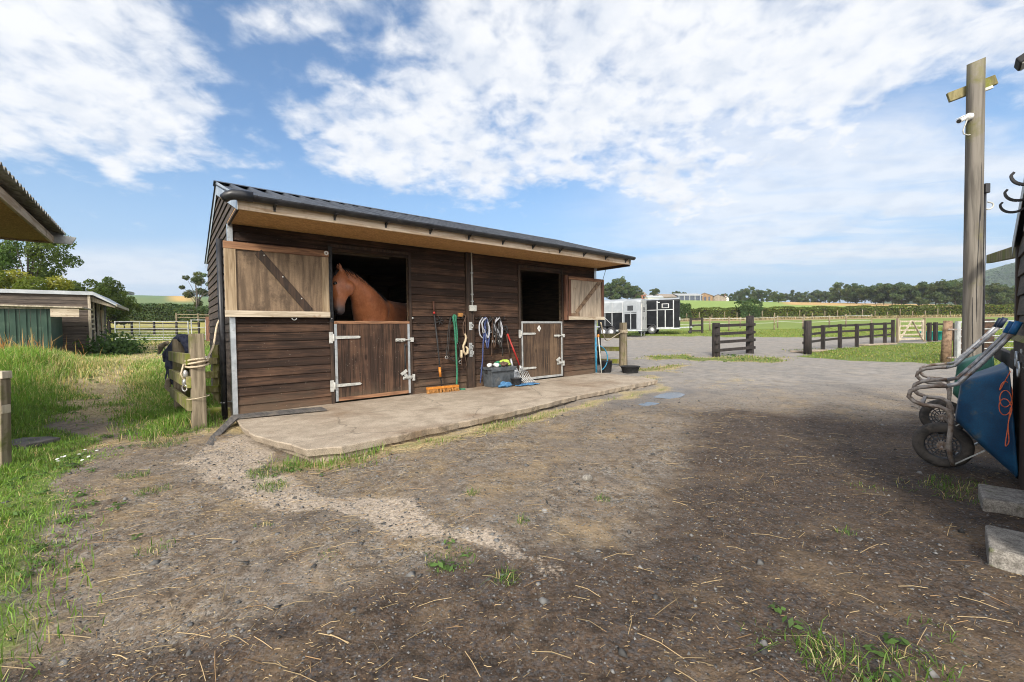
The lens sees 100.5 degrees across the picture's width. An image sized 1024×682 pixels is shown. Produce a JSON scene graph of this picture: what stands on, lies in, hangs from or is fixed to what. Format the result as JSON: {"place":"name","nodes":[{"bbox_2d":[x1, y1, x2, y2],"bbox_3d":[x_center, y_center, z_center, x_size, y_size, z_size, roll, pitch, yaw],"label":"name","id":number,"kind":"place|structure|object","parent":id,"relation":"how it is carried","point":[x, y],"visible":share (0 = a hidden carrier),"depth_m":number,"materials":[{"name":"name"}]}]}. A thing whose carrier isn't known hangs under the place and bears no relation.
{"place":"outdoors","nodes":[
{"label":"outdoors","id":0,"kind":"place"},
{"bbox_2d":[103,363,219,442],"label":"verge grass","id":1,"kind":"structure","parent":0,"point":[173,422],"depth_m":5.67,"materials":[{"name":"green plant"}]},
{"bbox_2d":[0,342,383,681],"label":"meadow grass","id":2,"kind":"structure","parent":0,"point":[32,368],"depth_m":5.99,"materials":[{"name":"green plant"}]},
{"bbox_2d":[236,373,657,461],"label":"concrete path","id":3,"kind":"structure","parent":0,"point":[352,427],"depth_m":5.51,"materials":[{"name":"beige concrete"}]},
{"bbox_2d":[206,407,326,445],"bbox_3d":[-3.225,1.031,5.343,0.872,0.159,1.674,0,2,24],"label":"drainpipe","id":4,"kind":"object","parent":3,"relation":"on","point":[226,425],"visible":0.94,"depth_m":5.49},
{"bbox_2d":[426,301,459,393],"bbox_3d":[-1.239,0.099,7.496,0.628,1.602,0.218,-2,2,-39],"label":"broom","id":5,"kind":"object","parent":3,"relation":"on","point":[441,388],"visible":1,"depth_m":7.48,"materials":[{"name":"red paint"}]},
{"bbox_2d":[480,365,516,387],"bbox_3d":[-0.261,0.679,8.228,0.620,0.372,0.375,-2,2,-39],"label":"storage box","id":6,"kind":"object","parent":3,"relation":"on","point":[493,376],"visible":0.89,"depth_m":8.06,"materials":[{"name":"grey plastic"}]},
{"bbox_2d":[503,325,537,382],"bbox_3d":[0.170,0.264,8.522,0.676,1.162,0.296,0,2,15],"label":"garden fork","id":7,"kind":"object","parent":3,"relation":"on","point":[520,367],"visible":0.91,"depth_m":8.52,"materials":[{"name":"red paint"}]},
{"bbox_2d":[595,334,601,372],"bbox_3d":[2.083,0.304,10.313,0.170,0.946,0.112,-1,2,-15],"label":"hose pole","id":8,"kind":"object","parent":3,"relation":"on","point":[598,335],"visible":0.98,"depth_m":10.27,"materials":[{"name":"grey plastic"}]},
{"bbox_2d":[0,263,1023,681],"bbox_3d":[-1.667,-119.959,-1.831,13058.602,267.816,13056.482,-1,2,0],"label":"ground","id":9,"kind":"structure","parent":0,"point":[854,379],"depth_m":2.38,"materials":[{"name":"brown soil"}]},
{"bbox_2d":[0,371,11,468],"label":"gate post","id":10,"kind":"object","parent":9,"relation":"on","point":[5,421],"visible":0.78,"depth_m":3.92,"materials":[{"name":"brown wood"}]},
{"bbox_2d":[0,269,34,288],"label":"broadleaf tree","id":11,"kind":"object","parent":9,"relation":"on","point":[9,278],"visible":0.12,"depth_m":27.60,"materials":[{"name":"green plant"}]},
{"bbox_2d":[11,436,59,448],"bbox_3d":[-5.271,1.106,4.630,0.468,0.050,0.360,-1,2,0],"label":"stone slab","id":12,"kind":"object","parent":9,"relation":"on","point":[24,442],"depth_m":4.62,"materials":[{"name":"grey stone"}]},
{"bbox_2d":[0,162,75,244],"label":"stable","id":13,"kind":"structure","parent":9,"relation":"on","point":[25,216],"depth_m":5.37,"materials":[{"name":"grey metal"}]},
{"bbox_2d":[0,233,83,290],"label":"broadleaf tree","id":14,"kind":"object","parent":9,"relation":"on","point":[8,255],"visible":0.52,"depth_m":30.32,"materials":[{"name":"green plant"}]},
{"bbox_2d":[0,304,91,350],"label":"lean to","id":15,"kind":"object","parent":9,"relation":"on","point":[47,323],"visible":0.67,"depth_m":15.07,"materials":[{"name":"green wood"}]},
{"bbox_2d":[0,327,101,358],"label":"dock seed heads","id":16,"kind":"object","parent":9,"relation":"on","point":[2,345],"visible":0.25,"depth_m":10.17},
{"bbox_2d":[1,275,107,321],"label":"broadleaf tree","id":17,"kind":"object","parent":9,"relation":"on","point":[58,282],"visible":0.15,"depth_m":27.21,"materials":[{"name":"green plant"}]},
{"bbox_2d":[0,289,128,354],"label":"field shelter","id":18,"kind":"object","parent":9,"relation":"on","point":[89,323],"visible":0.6,"depth_m":17.19,"materials":[{"name":"brown wood"}]},
{"bbox_2d":[55,276,128,315],"bbox_3d":[-35.723,-3.070,36.258,4.602,5.058,4.059,-2,2,-34],"label":"broadleaf tree","id":19,"kind":"object","parent":9,"relation":"on","point":[105,289],"visible":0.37,"depth_m":36.65,"materials":[{"name":"green plant"}]},
{"bbox_2d":[63,325,164,355],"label":"nettles","id":20,"kind":"object","parent":9,"relation":"on","point":[118,346],"visible":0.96,"depth_m":17.57,"materials":[{"name":"green plant"}]},
{"bbox_2d":[106,290,136,328],"bbox_3d":[-36.541,-2.889,38.784,3.236,4.245,3.669,-1,2,-3],"label":"broadleaf tree","id":21,"kind":"object","parent":9,"relation":"on","point":[133,299],"visible":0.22,"depth_m":39.20,"materials":[{"name":"green plant"}]},
{"bbox_2d":[106,302,142,327],"bbox_3d":[-36.706,-2.550,39.879,2.663,3.252,2.348,-1,2,1],"label":"broadleaf tree","id":22,"kind":"object","parent":9,"relation":"on","point":[131,306],"visible":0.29,"depth_m":39.87,"materials":[{"name":"green plant"}]},
{"bbox_2d":[114,321,188,339],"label":"metal gate","id":23,"kind":"structure","parent":9,"relation":"on","point":[139,328],"depth_m":25.97,"materials":[{"name":"silver metal"}]},
{"bbox_2d":[108,321,199,334],"bbox_3d":[-27.129,-0.926,32.294,6.885,1.302,0.145,-1,2,0],"label":"paddock fence","id":24,"kind":"object","parent":9,"relation":"on","point":[153,323],"visible":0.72,"depth_m":32.31,"materials":[{"name":"wood"}]},
{"bbox_2d":[105,330,209,357],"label":"track grass","id":25,"kind":"structure","parent":9,"relation":"on","point":[145,333],"depth_m":30.89,"materials":[{"name":"green plant"}]},
{"bbox_2d":[106,303,209,321],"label":"wild hedge","id":26,"kind":"object","parent":9,"relation":"on","point":[164,312],"visible":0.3,"depth_m":61.15,"materials":[{"name":"green plant"}]},
{"bbox_2d":[138,303,202,308],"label":"wild hedge","id":27,"kind":"object","parent":9,"relation":"on","point":[182,305],"visible":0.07,"depth_m":78.35,"materials":[{"name":"green plant"}]},
{"bbox_2d":[168,334,206,429],"bbox_3d":[-4.589,0.550,5.980,0.190,1.302,2.128,-2,2,-43],"label":"rail fence","id":28,"kind":"object","parent":9,"relation":"on","point":[178,356],"visible":0.72,"depth_m":5.25,"materials":[{"name":"brown wood"}]},
{"bbox_2d":[157,334,188,391],"bbox_3d":[-5.292,0.377,6.776,0.726,0.982,0.284,-1,2,11],"label":"horse rug","id":29,"kind":"object","parent":28,"relation":"hanging from","point":[182,339],"visible":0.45,"depth_m":6.70,"materials":[{"name":"blue fabric"}]},
{"bbox_2d":[180,320,218,379],"bbox_3d":[-3.900,0.082,5.416,0.256,0.789,0.557,-1,2,0],"label":"rope","id":30,"kind":"object","parent":28,"relation":"attached to","point":[206,359],"visible":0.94,"depth_m":5.21,"materials":[{"name":"beige fabric"}]},
{"bbox_2d":[178,271,207,307],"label":"tree","id":31,"kind":"object","parent":9,"relation":"on","point":[197,280],"visible":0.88,"depth_m":69.86,"materials":[{"name":"green plant"}]},
{"bbox_2d":[185,345,220,403],"bbox_3d":[-5.081,0.626,6.993,0.564,1.120,0.130,-1,2,-2],"label":"rail fence","id":32,"kind":"object","parent":9,"relation":"on","point":[214,374],"visible":0.35,"depth_m":6.96,"materials":[{"name":"brown wood"}]},
{"bbox_2d":[207,407,230,418],"bbox_3d":[-4.144,1.004,5.951,0.240,0.130,0.340,0,-1,38],"label":"timber block","id":33,"kind":"object","parent":9,"relation":"on","point":[211,410],"depth_m":5.88,"materials":[{"name":"green wood"}]},
{"bbox_2d":[156,449,624,601],"bbox_3d":[-1.454,1.136,3.012,4.472,0.087,1.012,0,2,33],"label":"rubble","id":34,"kind":"object","parent":9,"relation":"on","point":[489,579],"visible":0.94,"depth_m":2.67,"materials":[{"name":"stone"}]},
{"bbox_2d":[204,180,635,419],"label":"stable","id":35,"kind":"structure","parent":9,"relation":"on","point":[288,336],"depth_m":6.89,"materials":[{"name":"wood"}]},
{"bbox_2d":[223,240,333,321],"bbox_3d":[-3.205,-0.832,5.944,1.361,1.120,0.070,-2,2,-39],"label":"top door","id":36,"kind":"structure","parent":35,"relation":"in","point":[261,280],"depth_m":5.89,"materials":[{"name":"wood"}]},
{"bbox_2d":[332,263,406,320],"bbox_3d":[-2.344,-0.193,7.953,0.628,2.168,2.740,0,2,17],"label":"horse","id":37,"kind":"object","parent":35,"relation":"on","point":[369,302],"visible":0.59,"depth_m":7.07},
{"bbox_2d":[329,321,414,400],"bbox_3d":[-2.199,0.291,6.817,1.376,1.220,0.109,-2,2,-39],"label":"half door","id":38,"kind":"structure","parent":35,"relation":"in","point":[372,358],"depth_m":6.79,"materials":[{"name":"wood"}]},
{"bbox_2d":[445,318,461,363],"bbox_3d":[-1.053,0.001,7.687,0.354,0.844,0.054,-2,2,-39],"label":"bridle","id":39,"kind":"object","parent":35,"relation":"hanging from","point":[446,356],"visible":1,"depth_m":7.64,"materials":[{"name":"black leather"}]},
{"bbox_2d":[452,314,464,389],"bbox_3d":[-0.975,0.206,7.724,0.223,1.376,0.104,-1,2,-17],"label":"lead rope","id":40,"kind":"object","parent":35,"relation":"hanging from","point":[454,316],"visible":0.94,"depth_m":7.71,"materials":[{"name":"fabric"}]},
{"bbox_2d":[458,313,468,365],"bbox_3d":[-0.889,-0.025,7.845,0.201,0.981,0.066,-2,2,-39],"label":"bridle","id":41,"kind":"object","parent":35,"relation":"hanging from","point":[462,351],"visible":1,"depth_m":7.83,"materials":[{"name":"beige fabric"}]},
{"bbox_2d":[479,317,489,382],"bbox_3d":[-0.517,0.167,8.092,0.238,1.253,0.107,-2,2,-39],"label":"head collar","id":42,"kind":"object","parent":35,"relation":"hanging from","point":[485,335],"visible":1,"depth_m":8.07,"materials":[{"name":"blue fabric"}]},
{"bbox_2d":[486,317,496,357],"bbox_3d":[-0.387,-0.072,8.195,0.239,0.783,0.107,-2,2,-39],"label":"head collar","id":43,"kind":"object","parent":35,"relation":"hanging from","point":[492,331],"visible":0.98,"depth_m":8.19,"materials":[{"name":"black leather"}]},
{"bbox_2d":[494,317,502,355],"bbox_3d":[-0.259,-0.083,8.299,0.220,0.773,0.107,-2,2,-39],"label":"head collar","id":44,"kind":"object","parent":35,"relation":"hanging from","point":[499,333],"visible":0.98,"depth_m":8.29,"materials":[{"name":"white leather"}]},
{"bbox_2d":[519,321,564,379],"bbox_3d":[0.662,0.187,9.152,1.337,1.220,0.109,-2,2,-39],"label":"half door","id":45,"kind":"structure","parent":35,"relation":"in","point":[541,341],"depth_m":9.15,"materials":[{"name":"wood"}]},
{"bbox_2d":[563,275,604,319],"bbox_3d":[1.701,-0.989,9.936,1.331,1.000,0.086,-2,2,-39],"label":"top door","id":46,"kind":"structure","parent":35,"relation":"in","point":[583,297],"depth_m":9.87,"materials":[{"name":"brown wood"}]},
{"bbox_2d":[35,349,815,474],"bbox_3d":[-2.560,0.616,10.856,26.915,0.712,14.447,-1,2,0],"label":"dry hay","id":47,"kind":"object","parent":9,"relation":"on","point":[261,461],"visible":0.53,"depth_m":5.76,"materials":[{"name":"plant"}]},
{"bbox_2d":[0,353,911,681],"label":"weeds","id":48,"kind":"object","parent":9,"relation":"on","point":[778,609],"visible":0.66,"depth_m":2.37,"materials":[{"name":"green plant"}]},
{"bbox_2d":[258,376,675,471],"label":"edge grass","id":49,"kind":"structure","parent":9,"relation":"on","point":[484,426],"depth_m":4.61,"materials":[{"name":"green plant"}]},
{"bbox_2d":[0,435,986,681],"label":"grass tufts","id":50,"kind":"object","parent":9,"relation":"on","point":[854,659],"visible":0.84,"depth_m":1.97,"materials":[{"name":"green plant"}]},
{"bbox_2d":[0,391,1023,681],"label":"straw litter","id":51,"kind":"object","parent":9,"relation":"on","point":[416,549],"visible":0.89,"depth_m":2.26,"materials":[{"name":"beige plant"}]},
{"bbox_2d":[3,397,1022,681],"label":"pebbles","id":52,"kind":"object","parent":9,"relation":"on","point":[621,651],"visible":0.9,"depth_m":2.21,"materials":[{"name":"stone"}]},
{"bbox_2d":[7,419,1021,681],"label":"wood chips","id":53,"kind":"object","parent":9,"relation":"on","point":[495,605],"visible":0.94,"depth_m":2.13,"materials":[{"name":"wood"}]},
{"bbox_2d":[599,360,611,372],"bbox_3d":[2.429,0.659,11.023,0.362,0.303,0.354,-1,2,-23],"label":"bucket","id":54,"kind":"object","parent":9,"relation":"on","point":[607,368],"visible":0.82,"depth_m":10.89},
{"bbox_2d":[597,323,626,365],"bbox_3d":[2.202,0.139,12.834,2.536,1.341,0.232,0,2,30],"label":"rail fence","id":55,"kind":"object","parent":9,"relation":"on","point":[622,350],"visible":0.47,"depth_m":12.25,"materials":[{"name":"wood"}]},
{"bbox_2d":[604,282,623,299],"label":"broadleaf tree","id":56,"kind":"object","parent":9,"relation":"on","point":[608,286],"visible":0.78,"depth_m":222.09,"materials":[{"name":"green plant"}]},
{"bbox_2d":[610,276,630,298],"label":"broadleaf tree","id":57,"kind":"object","parent":9,"relation":"on","point":[622,281],"visible":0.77,"depth_m":222.15,"materials":[{"name":"green plant"}]},
{"bbox_2d":[598,298,646,335],"bbox_3d":[7.254,-1.507,27.959,2.845,2.380,2.230,0,2,28],"label":"horse trailer","id":58,"kind":"object","parent":9,"relation":"on","point":[632,313],"visible":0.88,"depth_m":27.13,"materials":[{"name":"silver metal"}]},
{"bbox_2d":[619,284,637,295],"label":"broadleaf tree","id":59,"kind":"object","parent":9,"relation":"on","point":[628,288],"visible":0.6,"depth_m":220.88,"materials":[{"name":"green plant"}]},
{"bbox_2d":[620,365,639,372],"bbox_3d":[2.990,0.718,10.775,0.506,0.170,0.499,-1,2,-11],"label":"bucket","id":60,"kind":"object","parent":9,"relation":"on","point":[630,368],"visible":1,"depth_m":10.62,"materials":[{"name":"black rubber"}]},
{"bbox_2d":[628,285,643,298],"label":"broadleaf tree","id":61,"kind":"object","parent":9,"relation":"on","point":[639,293],"visible":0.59,"depth_m":222.52,"materials":[{"name":"green plant"}]},
{"bbox_2d":[638,298,694,333],"bbox_3d":[10.772,-1.733,29.770,3.764,2.456,2.230,0,2,24],"label":"horse trailer","id":62,"kind":"object","parent":9,"relation":"on","point":[663,313],"visible":0.71,"depth_m":29.05,"materials":[{"name":"black metal"}]},
{"bbox_2d":[654,392,684,398],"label":"puddle","id":63,"kind":"object","parent":9,"relation":"on","point":[670,395],"visible":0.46,"depth_m":7.62,"materials":[{"name":"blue liquid"}]},
{"bbox_2d":[680,302,691,318],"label":"field bush","id":64,"kind":"object","parent":9,"relation":"on","point":[683,309],"visible":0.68,"depth_m":79.34,"materials":[{"name":"green plant"}]},
{"bbox_2d":[673,293,702,300],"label":"barn","id":65,"kind":"structure","parent":9,"relation":"on","point":[696,296],"depth_m":252.19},
{"bbox_2d":[690,317,702,332],"bbox_3d":[13.018,-1.104,30.034,0.970,1.120,0.100,-1,2,-6],"label":"hurdle","id":66,"kind":"object","parent":9,"relation":"on","point":[701,324],"visible":0.81,"depth_m":30.00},
{"bbox_2d":[712,316,755,356],"bbox_3d":[7.839,-0.143,15.087,2.309,1.514,0.280,-2,2,-30],"label":"dark fence","id":67,"kind":"object","parent":9,"relation":"on","point":[750,339],"visible":0.85,"depth_m":14.91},
{"bbox_2d":[740,286,756,300],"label":"broadleaf tree","id":68,"kind":"object","parent":9,"relation":"on","point":[750,295],"visible":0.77,"depth_m":285.23,"materials":[{"name":"green plant"}]},
{"bbox_2d":[734,298,763,317],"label":"field bush","id":69,"kind":"object","parent":9,"relation":"on","point":[747,305],"visible":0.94,"depth_m":78.77,"materials":[{"name":"green plant"}]},
{"bbox_2d":[772,293,785,302],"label":"broadleaf tree","id":70,"kind":"object","parent":9,"relation":"on","point":[780,297],"visible":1,"depth_m":203.60,"materials":[{"name":"green plant"}]},
{"bbox_2d":[828,282,848,301],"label":"broadleaf tree","id":71,"kind":"object","parent":9,"relation":"on","point":[836,289],"visible":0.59,"depth_m":233.51,"materials":[{"name":"green plant"}]},
{"bbox_2d":[680,303,1013,317],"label":"field hedge","id":72,"kind":"object","parent":9,"relation":"on","point":[793,311],"visible":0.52,"depth_m":79.93,"materials":[{"name":"green plant"}]},
{"bbox_2d":[802,320,894,354],"bbox_3d":[14.050,-0.214,17.576,9.215,1.315,0.418,-2,2,-34],"label":"dark fence","id":73,"kind":"object","parent":9,"relation":"on","point":[808,341],"visible":0.88,"depth_m":17.07,"materials":[{"name":"wood"}]},
{"bbox_2d":[845,283,866,303],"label":"broadleaf tree","id":74,"kind":"object","parent":9,"relation":"on","point":[851,298],"visible":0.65,"depth_m":221.35,"materials":[{"name":"green plant"}]},
{"bbox_2d":[852,286,875,301],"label":"broadleaf tree","id":75,"kind":"object","parent":9,"relation":"on","point":[859,293],"visible":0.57,"depth_m":214.06,"materials":[{"name":"green plant"}]},
{"bbox_2d":[862,283,882,303],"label":"broadleaf tree","id":76,"kind":"object","parent":9,"relation":"on","point":[867,296],"visible":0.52,"depth_m":209.46,"materials":[{"name":"green plant"}]},
{"bbox_2d":[871,283,890,304],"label":"broadleaf tree","id":77,"kind":"object","parent":9,"relation":"on","point":[876,299],"visible":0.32,"depth_m":203.91,"materials":[{"name":"green plant"}]},
{"bbox_2d":[876,283,902,304],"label":"broadleaf tree","id":78,"kind":"object","parent":9,"relation":"on","point":[885,288],"visible":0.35,"depth_m":199.56,"materials":[{"name":"green plant"}]},
{"bbox_2d":[887,282,912,304],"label":"broadleaf tree","id":79,"kind":"object","parent":9,"relation":"on","point":[898,288],"visible":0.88,"depth_m":193.64,"materials":[{"name":"green plant"}]},
{"bbox_2d":[896,318,925,342],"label":"wooden gate","id":80,"kind":"structure","parent":9,"relation":"on","point":[922,335],"depth_m":20.30,"materials":[{"name":"brown wood"}]},
{"bbox_2d":[904,283,930,298],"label":"broadleaf tree","id":81,"kind":"object","parent":9,"relation":"on","point":[911,288],"visible":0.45,"depth_m":187.29,"materials":[{"name":"green plant"}]},
{"bbox_2d":[908,281,938,305],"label":"broadleaf tree","id":82,"kind":"object","parent":9,"relation":"on","point":[927,299],"visible":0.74,"depth_m":184.94,"materials":[{"name":"green plant"}]},
{"bbox_2d":[918,280,955,304],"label":"broadleaf tree","id":83,"kind":"object","parent":9,"relation":"on","point":[936,294],"visible":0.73,"depth_m":180.49,"materials":[{"name":"green plant"}]},
{"bbox_2d":[926,322,954,341],"bbox_3d":[20.790,-0.401,20.681,1.565,1.027,0.206,-1,2,-11],"label":"dark fence","id":84,"kind":"object","parent":9,"relation":"on","point":[929,330],"visible":0.45,"depth_m":20.53,"materials":[{"name":"black wood"}]},
{"bbox_2d":[881,262,1014,304],"bbox_3d":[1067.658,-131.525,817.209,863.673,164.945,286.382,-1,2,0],"label":"woodland","id":85,"kind":"object","parent":9,"relation":"on","point":[989,280],"visible":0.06,"depth_m":898.33,"materials":[{"name":"green plant"}]},
{"bbox_2d":[934,279,961,304],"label":"broadleaf tree","id":86,"kind":"object","parent":9,"relation":"on","point":[944,299],"visible":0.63,"depth_m":178.98,"materials":[{"name":"green plant"}]},
{"bbox_2d":[940,321,956,362],"bbox_3d":[12.178,0.076,11.907,0.309,1.289,0.240,-1,2,-6],"label":"gate post","id":87,"kind":"object","parent":9,"relation":"on","point":[946,347],"visible":0.86,"depth_m":11.84,"materials":[{"name":"brown wood"}]},
{"bbox_2d":[939,281,962,304],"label":"broadleaf tree","id":88,"kind":"object","parent":9,"relation":"on","point":[953,287],"visible":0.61,"depth_m":177.18,"materials":[{"name":"green plant"}]},
{"bbox_2d":[915,317,1007,433],"bbox_3d":[4.693,0.380,4.474,0.704,1.242,0.643,-2,2,-44],"label":"wheelbarrow","id":89,"kind":"object","parent":9,"relation":"on","point":[961,362],"visible":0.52,"depth_m":4.44,"materials":[{"name":"grey metal"}]},
{"bbox_2d":[994,348,1012,368],"bbox_3d":[4.884,0.164,4.194,2.140,0.130,0.050,-2,2,-45],"label":"heap","id":90,"kind":"object","parent":89,"relation":"on","point":[1002,355],"visible":0.36,"depth_m":4.17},
{"bbox_2d":[906,321,1022,477],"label":"wheelbarrow","id":91,"kind":"object","parent":9,"relation":"on","point":[981,419],"visible":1,"depth_m":3.26,"materials":[{"name":"blue plastic"}]},
{"bbox_2d":[946,57,997,357],"bbox_3d":[5.600,-1.116,5.179,0.456,4.566,0.187,0,2,25],"label":"utility pole","id":92,"kind":"object","parent":9,"relation":"on","point":[972,91],"visible":0.85,"depth_m":5.11,"materials":[{"name":"brown wood"}]},
{"bbox_2d":[955,113,973,135],"bbox_3d":[5.410,-2.599,5.102,0.210,0.266,0.088,-1,2,-8],"label":"security camera","id":93,"kind":"object","parent":92,"relation":"attached to","point":[968,117],"visible":1,"depth_m":5.08,"materials":[{"name":"white plastic"}]},
{"bbox_2d":[954,320,1013,359],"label":"metal gate","id":94,"kind":"structure","parent":9,"relation":"on","point":[957,344],"depth_m":11.94,"materials":[{"name":"silver metal"}]},
{"bbox_2d":[984,319,994,350],"bbox_3d":[14.750,-0.083,13.208,0.340,1.200,0.100,-1,2,0],"label":"timber post","id":95,"kind":"object","parent":9,"relation":"on","point":[989,325],"visible":0.3,"depth_m":13.15,"materials":[{"name":"brown wood"}]},
{"bbox_2d":[985,283,1008,303],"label":"broadleaf tree","id":96,"kind":"object","parent":9,"relation":"on","point":[996,288],"visible":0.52,"depth_m":174.74,"materials":[{"name":"green plant"}]},
{"bbox_2d":[987,290,1011,304],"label":"broadleaf tree","id":97,"kind":"object","parent":9,"relation":"on","point":[994,301],"visible":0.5,"depth_m":176.40,"materials":[{"name":"green plant"}]},
{"bbox_2d":[978,484,1023,517],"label":"concrete block","id":98,"kind":"object","parent":9,"relation":"on","point":[1002,500],"depth_m":2.62,"materials":[{"name":"grey concrete"}]},
{"bbox_2d":[999,171,1023,489],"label":"tool shed","id":99,"kind":"structure","parent":98,"relation":"on","point":[1017,354],"depth_m":3.11,"materials":[{"name":"wood"}]},
{"bbox_2d":[986,247,1014,262],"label":"beam","id":100,"kind":"structure","parent":99,"relation":"attached to","point":[1002,255],"depth_m":4.16,"materials":[{"name":"brown wood"}]},
{"bbox_2d":[998,371,1012,445],"bbox_3d":[3.543,0.487,3.055,0.056,0.548,0.068,-2,2,-44],"label":"baler twine","id":101,"kind":"object","parent":99,"relation":"hanging from","point":[1011,402],"visible":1,"depth_m":3.04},
{"bbox_2d":[1014,53,1023,70],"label":"floodlight","id":102,"kind":"object","parent":99,"relation":"attached to","point":[1019,64],"visible":1,"depth_m":2.06,"materials":[{"name":"grey plastic"}]},
{"bbox_2d":[985,525,1023,574],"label":"concrete block","id":103,"kind":"object","parent":9,"relation":"on","point":[1004,549],"depth_m":2.07,"materials":[{"name":"grey concrete"}]},
{"bbox_2d":[1000,285,1014,303],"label":"broadleaf tree","id":104,"kind":"object","parent":9,"relation":"on","point":[1009,300],"visible":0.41,"depth_m":174.79,"materials":[{"name":"green plant"}]},
{"bbox_2d":[0,0,1023,302],"label":"sky","id":105,"kind":"structure","parent":0,"point":[718,146],"materials":[{"name":"blue"}]},
{"bbox_2d":[597,313,1013,321],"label":"rough grass","id":106,"kind":"structure","parent":0,"point":[856,316],"depth_m":73.82,"materials":[{"name":"green plant"}]},
{"bbox_2d":[627,327,1012,375],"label":"paddock grass","id":107,"kind":"structure","parent":0,"point":[841,350],"depth_m":16.55,"materials":[{"name":"green plant"}]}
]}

